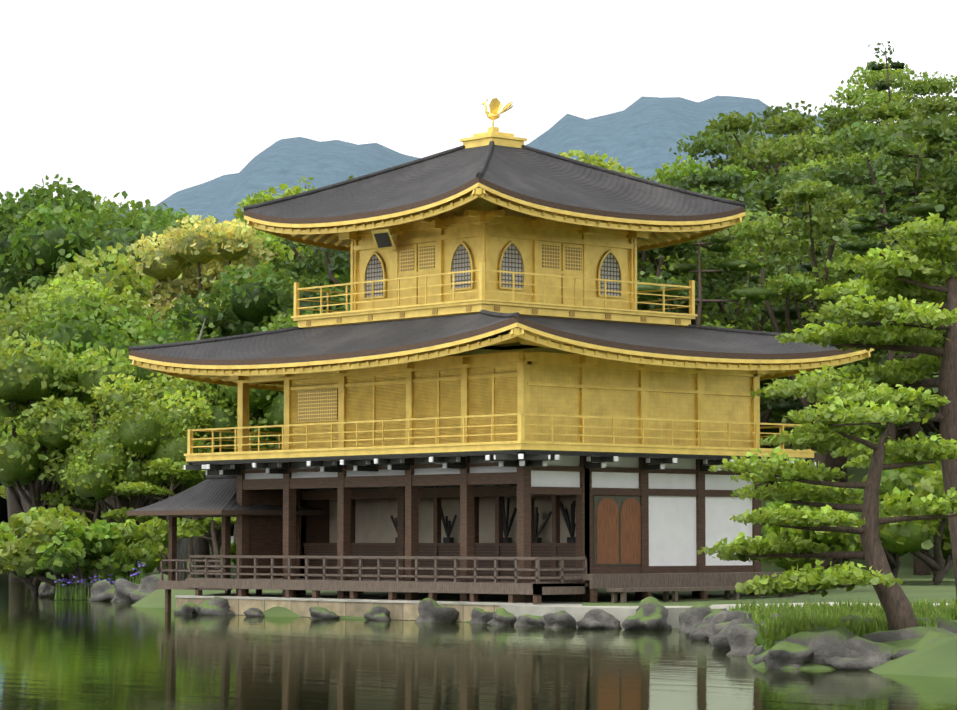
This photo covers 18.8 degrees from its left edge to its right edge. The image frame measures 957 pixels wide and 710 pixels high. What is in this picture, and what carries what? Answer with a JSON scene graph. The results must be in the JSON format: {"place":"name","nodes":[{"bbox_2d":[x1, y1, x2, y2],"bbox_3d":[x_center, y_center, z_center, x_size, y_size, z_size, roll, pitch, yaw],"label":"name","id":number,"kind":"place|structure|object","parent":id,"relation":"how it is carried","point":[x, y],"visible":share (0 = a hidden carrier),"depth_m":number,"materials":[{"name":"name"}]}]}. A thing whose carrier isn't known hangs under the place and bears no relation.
{"place":"outdoors","nodes":[
{"label":"outdoors","id":0,"kind":"place"},
{"bbox_2d":[0,504,91,597],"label":"bush","id":1,"kind":"object","parent":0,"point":[23,520],"visible":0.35,"depth_m":96.57,"materials":[{"name":"green plant"}]},
{"bbox_2d":[1,514,91,590],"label":"bush","id":2,"kind":"object","parent":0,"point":[43,534],"visible":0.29,"depth_m":94.86,"materials":[{"name":"green plant"}]},
{"bbox_2d":[35,489,161,523],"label":"pine","id":3,"kind":"object","parent":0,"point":[73,501],"visible":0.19,"depth_m":103.05,"materials":[{"name":"green plant"}]},
{"bbox_2d":[177,318,205,579],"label":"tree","id":4,"kind":"object","parent":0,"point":[182,546],"visible":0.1,"depth_m":103.60,"materials":[{"name":"brown plant"}]},
{"bbox_2d":[0,96,843,535],"bbox_3d":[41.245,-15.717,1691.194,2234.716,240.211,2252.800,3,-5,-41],"label":"mountains","id":5,"kind":"structure","parent":0,"point":[642,136],"depth_m":1393.50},
{"bbox_2d":[0,570,956,709],"bbox_3d":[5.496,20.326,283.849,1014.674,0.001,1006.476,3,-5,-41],"label":"water","id":6,"kind":"structure","parent":0,"point":[69,654],"depth_m":42.61,"materials":[{"name":"green liquid"}]},
{"bbox_2d":[54,561,146,599],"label":"iris plants","id":7,"kind":"object","parent":6,"relation":"on","point":[59,594],"visible":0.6,"depth_m":93.79,"materials":[{"name":"green plant"}]},
{"bbox_2d":[0,0,956,538],"label":"sky","id":8,"kind":"structure","parent":0,"point":[153,100],"materials":[{"name":"white"}]},
{"bbox_2d":[128,310,873,390],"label":"roof","id":9,"kind":"structure","parent":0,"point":[290,350],"depth_m":70.98,"materials":[{"name":"black tile"}]},
{"bbox_2d":[131,426,956,677],"bbox_3d":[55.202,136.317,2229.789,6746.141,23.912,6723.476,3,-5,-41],"label":"ground","id":10,"kind":"structure","parent":0,"point":[937,658],"depth_m":71.80,"materials":[{"name":"green plant"}]},
{"bbox_2d":[0,485,21,503],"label":"tree","id":11,"kind":"object","parent":10,"relation":"on","point":[2,491],"depth_m":293.31,"materials":[{"name":"green plant"}]},
{"bbox_2d":[0,280,74,512],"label":"tree","id":12,"kind":"object","parent":10,"relation":"on","point":[14,296],"visible":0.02,"depth_m":126.22,"materials":[{"name":"green plant"}]},
{"bbox_2d":[0,174,112,581],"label":"tree","id":13,"kind":"object","parent":10,"relation":"on","point":[27,201],"visible":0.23,"depth_m":136.79,"materials":[{"name":"green plant"}]},
{"bbox_2d":[0,331,136,589],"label":"tree","id":14,"kind":"object","parent":10,"relation":"on","point":[36,454],"visible":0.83,"depth_m":103.00,"materials":[{"name":"green plant"}]},
{"bbox_2d":[0,273,153,585],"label":"tree","id":15,"kind":"object","parent":10,"relation":"on","point":[55,294],"visible":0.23,"depth_m":111.25,"materials":[{"name":"green plant"}]},
{"bbox_2d":[7,190,150,580],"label":"tree","id":16,"kind":"object","parent":10,"relation":"on","point":[108,211],"visible":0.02,"depth_m":142.12,"materials":[{"name":"green plant"}]},
{"bbox_2d":[34,519,135,599],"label":"bush","id":17,"kind":"object","parent":10,"relation":"on","point":[94,546],"visible":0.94,"depth_m":94.63,"materials":[{"name":"green plant"}]},
{"bbox_2d":[0,191,215,519],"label":"tree","id":18,"kind":"object","parent":10,"relation":"on","point":[53,242],"visible":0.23,"depth_m":132.81,"materials":[{"name":"green plant"}]},
{"bbox_2d":[25,242,197,519],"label":"tree","id":19,"kind":"object","parent":10,"relation":"on","point":[143,285],"visible":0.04,"depth_m":120.17,"materials":[{"name":"green plant"}]},
{"bbox_2d":[24,294,226,544],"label":"tree","id":20,"kind":"object","parent":10,"relation":"on","point":[75,337],"visible":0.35,"depth_m":107.33,"materials":[{"name":"green plant"}]},
{"bbox_2d":[60,394,214,573],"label":"tree","id":21,"kind":"object","parent":10,"relation":"on","point":[106,451],"visible":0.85,"depth_m":99.57,"materials":[{"name":"green plant"}]},
{"bbox_2d":[108,517,177,581],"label":"bush","id":22,"kind":"object","parent":10,"relation":"on","point":[153,541],"visible":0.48,"depth_m":96.35,"materials":[{"name":"green plant"}]},
{"bbox_2d":[89,372,235,574],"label":"tree","id":23,"kind":"object","parent":10,"relation":"on","point":[179,392],"visible":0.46,"depth_m":101.90,"materials":[{"name":"green plant"}]},
{"bbox_2d":[100,457,233,574],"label":"pine","id":24,"kind":"object","parent":10,"relation":"on","point":[169,470],"visible":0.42,"depth_m":98.79,"materials":[{"name":"green plant"}]},
{"bbox_2d":[130,204,218,570],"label":"tree","id":25,"kind":"object","parent":10,"relation":"on","point":[171,211],"depth_m":144.68,"materials":[{"name":"green plant"}]},
{"bbox_2d":[187,517,193,561],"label":"tree","id":26,"kind":"object","parent":10,"relation":"on","point":[190,550],"depth_m":179.43,"materials":[{"name":"brown plant"}]},
{"bbox_2d":[150,377,235,577],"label":"tree","id":27,"kind":"object","parent":10,"relation":"on","point":[218,532],"depth_m":105.63,"materials":[{"name":"green plant"}]},
{"bbox_2d":[157,517,235,577],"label":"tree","id":28,"kind":"object","parent":10,"relation":"on","point":[188,529],"visible":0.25,"depth_m":94.60,"materials":[{"name":"green plant"}]},
{"bbox_2d":[126,214,279,576],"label":"flowering tree","id":29,"kind":"object","parent":10,"relation":"on","point":[223,245],"visible":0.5,"depth_m":117.47,"materials":[{"name":"yellow plant"}]},
{"bbox_2d":[157,515,261,611],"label":"fishing pavilion frame","id":30,"kind":"object","parent":10,"relation":"on","point":[173,581],"visible":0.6,"depth_m":77.39,"materials":[{"name":"brown wood"}]},
{"bbox_2d":[127,475,326,515],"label":"porch roof","id":31,"kind":"structure","parent":30,"relation":"on","point":[213,495],"depth_m":76.67,"materials":[{"name":"grey wood"}]},
{"bbox_2d":[182,379,283,451],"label":"tree","id":32,"kind":"object","parent":10,"relation":"on","point":[266,407],"visible":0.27,"depth_m":102.10,"materials":[{"name":"green plant"}]},
{"bbox_2d":[230,541,235,564],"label":"bush","id":33,"kind":"object","parent":10,"relation":"on","point":[232,549],"depth_m":99.11,"materials":[{"name":"green plant"}]},
{"bbox_2d":[233,524,235,543],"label":"tree","id":34,"kind":"object","parent":10,"relation":"on","point":[234,533],"depth_m":219.07,"materials":[{"name":"brown plant"}]},
{"bbox_2d":[154,260,340,341],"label":"tree","id":35,"kind":"object","parent":10,"relation":"on","point":[252,305],"visible":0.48,"depth_m":109.48,"materials":[{"name":"green plant"}]},
{"bbox_2d":[198,225,344,285],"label":"tree","id":36,"kind":"object","parent":10,"relation":"on","point":[279,246],"visible":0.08,"depth_m":123.65,"materials":[{"name":"green plant"}]},
{"bbox_2d":[232,183,316,264],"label":"tree","id":37,"kind":"object","parent":10,"relation":"on","point":[260,196],"visible":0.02,"depth_m":129.18,"materials":[{"name":"green plant"}]},
{"bbox_2d":[208,274,345,310],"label":"tree","id":38,"kind":"object","parent":10,"relation":"on","point":[327,283],"depth_m":115.83,"materials":[{"name":"green plant"}]},
{"bbox_2d":[261,307,326,448],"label":"tree","id":39,"kind":"object","parent":10,"relation":"on","point":[287,320],"depth_m":104.66,"materials":[{"name":"green plant"}]},
{"bbox_2d":[280,177,313,191],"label":"tree","id":40,"kind":"object","parent":10,"relation":"on","point":[304,178],"depth_m":138.57,"materials":[{"name":"green plant"}]},
{"bbox_2d":[240,175,361,288],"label":"tree","id":41,"kind":"object","parent":10,"relation":"on","point":[313,267],"visible":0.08,"depth_m":119.20,"materials":[{"name":"green plant"}]},
{"bbox_2d":[273,277,339,294],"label":"tree","id":42,"kind":"object","parent":10,"relation":"on","point":[303,281],"depth_m":118.91,"materials":[{"name":"green plant"}]},
{"bbox_2d":[277,238,350,310],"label":"tree","id":43,"kind":"object","parent":10,"relation":"on","point":[330,268],"visible":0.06,"depth_m":110.63,"materials":[{"name":"green plant"}]},
{"bbox_2d":[315,245,350,296],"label":"tree","id":44,"kind":"object","parent":10,"relation":"on","point":[337,252],"depth_m":102.46,"materials":[{"name":"green plant"}]},
{"bbox_2d":[329,256,350,310],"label":"tree","id":45,"kind":"object","parent":10,"relation":"on","point":[344,279],"visible":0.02,"depth_m":109.12,"materials":[{"name":"green plant"}]},
{"bbox_2d":[39,574,956,669],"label":"rocks","id":46,"kind":"object","parent":10,"relation":"on","point":[841,647],"visible":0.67,"depth_m":55.42,"materials":[{"name":"grey stone"}]},
{"bbox_2d":[184,452,815,602],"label":"pavilion floor","id":47,"kind":"structure","parent":10,"relation":"on","point":[519,527],"depth_m":70.95,"materials":[{"name":"brown wood"}]},
{"bbox_2d":[184,351,813,462],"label":"pavilion floor","id":48,"kind":"structure","parent":47,"relation":"on","point":[529,401],"depth_m":70.30,"materials":[{"name":"gold metal"}]},
{"bbox_2d":[291,127,697,346],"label":"pavilion floor","id":49,"kind":"structure","parent":48,"relation":"on","point":[474,261],"depth_m":72.64,"materials":[{"name":"gold metal"}]},
{"bbox_2d":[243,141,745,251],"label":"roof","id":50,"kind":"structure","parent":49,"relation":"on","point":[524,181],"depth_m":73.19,"materials":[{"name":"black tile"}]},
{"bbox_2d":[480,98,513,126],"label":"phoenix statue","id":51,"kind":"object","parent":49,"relation":"on","point":[495,105],"visible":0.96,"depth_m":74.79,"materials":[{"name":"gold metal"}]},
{"bbox_2d":[139,577,956,649],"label":"grass","id":52,"kind":"structure","parent":10,"relation":"on","point":[788,621],"depth_m":49.42,"materials":[{"name":"green plant"}]},
{"bbox_2d":[175,595,949,628],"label":"stonework","id":53,"kind":"object","parent":10,"relation":"on","point":[401,609],"visible":0.26,"depth_m":69.73,"materials":[{"name":"stone"}]},
{"bbox_2d":[559,150,668,308],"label":"tree","id":54,"kind":"object","parent":10,"relation":"on","point":[591,159],"visible":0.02,"depth_m":111.11,"materials":[{"name":"green plant"}]},
{"bbox_2d":[637,273,707,313],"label":"tree","id":55,"kind":"object","parent":10,"relation":"on","point":[685,292],"visible":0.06,"depth_m":101.29,"materials":[{"name":"green plant"}]},
{"bbox_2d":[637,232,734,310],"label":"tree","id":56,"kind":"object","parent":10,"relation":"on","point":[643,263],"visible":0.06,"depth_m":104.81,"materials":[{"name":"green plant"}]},
{"bbox_2d":[622,172,777,324],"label":"tree","id":57,"kind":"object","parent":10,"relation":"on","point":[710,277],"visible":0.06,"depth_m":108.74,"materials":[{"name":"green plant"}]},
{"bbox_2d":[652,153,766,276],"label":"tree","id":58,"kind":"object","parent":10,"relation":"on","point":[674,176],"visible":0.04,"depth_m":147.67,"materials":[{"name":"green plant"}]},
{"bbox_2d":[637,230,784,406],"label":"tree","id":59,"kind":"object","parent":10,"relation":"on","point":[745,293],"visible":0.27,"depth_m":100.79,"materials":[{"name":"green plant"}]},
{"bbox_2d":[666,276,772,330],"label":"tree","id":60,"kind":"object","parent":10,"relation":"on","point":[751,285],"visible":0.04,"depth_m":118.56,"materials":[{"name":"green plant"}]},
{"bbox_2d":[664,168,777,285],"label":"tree","id":61,"kind":"object","parent":10,"relation":"on","point":[709,179],"visible":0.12,"depth_m":132.35,"materials":[{"name":"green plant"}]},
{"bbox_2d":[637,237,819,435],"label":"tree","id":62,"kind":"object","parent":10,"relation":"on","point":[729,315],"visible":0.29,"depth_m":110.98,"materials":[{"name":"green plant"}]},
{"bbox_2d":[669,127,800,203],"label":"tree","id":63,"kind":"object","parent":10,"relation":"on","point":[716,144],"visible":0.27,"depth_m":159.35,"materials":[{"name":"green plant"}]},
{"bbox_2d":[702,298,812,491],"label":"tree","id":64,"kind":"object","parent":10,"relation":"on","point":[762,384],"visible":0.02,"depth_m":119.61,"materials":[{"name":"green plant"}]},
{"bbox_2d":[703,110,851,447],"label":"tree","id":65,"kind":"object","parent":10,"relation":"on","point":[776,152],"visible":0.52,"depth_m":151.16,"materials":[{"name":"green plant"}]},
{"bbox_2d":[737,181,822,322],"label":"tree","id":66,"kind":"object","parent":10,"relation":"on","point":[780,211],"visible":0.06,"depth_m":136.05,"materials":[{"name":"green plant"}]},
{"bbox_2d":[723,247,846,305],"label":"tree","id":67,"kind":"object","parent":10,"relation":"on","point":[760,275],"depth_m":141.18,"materials":[{"name":"green plant"}]},
{"bbox_2d":[761,499,820,570],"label":"tree","id":68,"kind":"object","parent":10,"relation":"on","point":[778,504],"depth_m":90.55,"materials":[{"name":"green plant"}]},
{"bbox_2d":[736,130,854,169],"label":"tree","id":69,"kind":"object","parent":10,"relation":"on","point":[783,164],"visible":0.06,"depth_m":172.48,"materials":[{"name":"green plant"}]},
{"bbox_2d":[713,178,883,570],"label":"tree","id":70,"kind":"object","parent":10,"relation":"on","point":[799,285],"visible":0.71,"depth_m":103.70,"materials":[{"name":"green plant"}]},
{"bbox_2d":[743,240,855,431],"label":"tree","id":71,"kind":"object","parent":10,"relation":"on","point":[762,407],"visible":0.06,"depth_m":115.84,"materials":[{"name":"green plant"}]},
{"bbox_2d":[749,152,852,218],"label":"tree","id":72,"kind":"object","parent":10,"relation":"on","point":[821,156],"visible":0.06,"depth_m":153.85,"materials":[{"name":"green plant"}]},
{"bbox_2d":[744,159,860,244],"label":"tree","id":73,"kind":"object","parent":10,"relation":"on","point":[798,168],"visible":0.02,"depth_m":147.65,"materials":[{"name":"green plant"}]},
{"bbox_2d":[760,219,852,480],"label":"tree","id":74,"kind":"object","parent":10,"relation":"on","point":[829,463],"depth_m":129.98,"materials":[{"name":"green plant"}]},
{"bbox_2d":[765,506,862,570],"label":"tree","id":75,"kind":"object","parent":10,"relation":"on","point":[839,541],"visible":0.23,"depth_m":86.48,"materials":[{"name":"green plant"}]},
{"bbox_2d":[758,231,878,480],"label":"tree","id":76,"kind":"object","parent":10,"relation":"on","point":[783,405],"visible":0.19,"depth_m":108.85,"materials":[{"name":"green plant"}]},
{"bbox_2d":[745,100,894,169],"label":"tree","id":77,"kind":"object","parent":10,"relation":"on","point":[831,119],"visible":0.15,"depth_m":169.06,"materials":[{"name":"green plant"}]},
{"bbox_2d":[697,383,956,630],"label":"pine","id":78,"kind":"object","parent":10,"relation":"on","point":[903,404],"visible":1,"depth_m":44.08,"materials":[{"name":"green plant"}]},
{"bbox_2d":[731,157,934,481],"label":"tree","id":79,"kind":"object","parent":10,"relation":"on","point":[839,462],"visible":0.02,"depth_m":125.19,"materials":[{"name":"green plant"}]},
{"bbox_2d":[825,486,848,569],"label":"tree","id":80,"kind":"object","parent":10,"relation":"on","point":[841,561],"depth_m":93.77,"materials":[{"name":"green plant"}]},
{"bbox_2d":[750,212,956,596],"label":"pine","id":81,"kind":"object","parent":10,"relation":"on","point":[920,296],"visible":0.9,"depth_m":52.55,"materials":[{"name":"green plant"}]},
{"bbox_2d":[804,232,949,300],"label":"tree","id":82,"kind":"object","parent":10,"relation":"on","point":[840,240],"depth_m":122.04,"materials":[{"name":"green plant"}]},
{"bbox_2d":[799,122,956,440],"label":"tree","id":83,"kind":"object","parent":10,"relation":"on","point":[860,140],"visible":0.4,"depth_m":117.46,"materials":[{"name":"green plant"}]},
{"bbox_2d":[808,171,947,461],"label":"tree","id":84,"kind":"object","parent":10,"relation":"on","point":[870,223],"visible":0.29,"depth_m":99.05,"materials":[{"name":"green plant"}]},
{"bbox_2d":[813,133,956,574],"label":"tree","id":85,"kind":"object","parent":10,"relation":"on","point":[921,187],"visible":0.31,"depth_m":103.06,"materials":[{"name":"green plant"}]},
{"bbox_2d":[835,40,936,168],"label":"tree","id":86,"kind":"object","parent":10,"relation":"on","point":[880,85],"visible":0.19,"depth_m":166.00,"materials":[{"name":"green plant"}]},
{"bbox_2d":[816,83,956,167],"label":"tree","id":87,"kind":"object","parent":10,"relation":"on","point":[855,96],"visible":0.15,"depth_m":172.37,"materials":[{"name":"green plant"}]},
{"bbox_2d":[832,466,940,577],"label":"tree","id":88,"kind":"object","parent":10,"relation":"on","point":[902,479],"visible":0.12,"depth_m":88.05,"materials":[{"name":"green plant"}]},
{"bbox_2d":[818,238,956,461],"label":"tree","id":89,"kind":"object","parent":10,"relation":"on","point":[927,428],"visible":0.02,"depth_m":114.85,"materials":[{"name":"green plant"}]},
{"bbox_2d":[825,59,956,136],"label":"tree","id":90,"kind":"object","parent":10,"relation":"on","point":[940,85],"visible":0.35,"depth_m":174.89,"materials":[{"name":"green plant"}]},
{"bbox_2d":[831,146,955,434],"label":"tree","id":91,"kind":"object","parent":10,"relation":"on","point":[875,160],"visible":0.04,"depth_m":144.35,"materials":[{"name":"green plant"}]},
{"bbox_2d":[843,94,956,168],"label":"tree","id":92,"kind":"object","parent":10,"relation":"on","point":[889,112],"visible":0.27,"depth_m":157.72,"materials":[{"name":"green plant"}]},
{"bbox_2d":[859,468,952,584],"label":"tree","id":93,"kind":"object","parent":10,"relation":"on","point":[916,539],"visible":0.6,"depth_m":84.15,"materials":[{"name":"green plant"}]},
{"bbox_2d":[882,328,945,360],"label":"tree","id":94,"kind":"object","parent":10,"relation":"on","point":[936,342],"visible":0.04,"depth_m":107.44,"materials":[{"name":"green plant"}]},
{"bbox_2d":[887,445,947,535],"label":"tree","id":95,"kind":"object","parent":10,"relation":"on","point":[933,467],"visible":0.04,"depth_m":90.22,"materials":[{"name":"green plant"}]},
{"bbox_2d":[883,168,952,262],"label":"tree","id":96,"kind":"object","parent":10,"relation":"on","point":[922,172],"visible":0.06,"depth_m":117.77,"materials":[{"name":"green plant"}]},
{"bbox_2d":[888,111,956,224],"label":"tree","id":97,"kind":"object","parent":10,"relation":"on","point":[945,126],"visible":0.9,"depth_m":101.76,"materials":[{"name":"green plant"}]}
]}

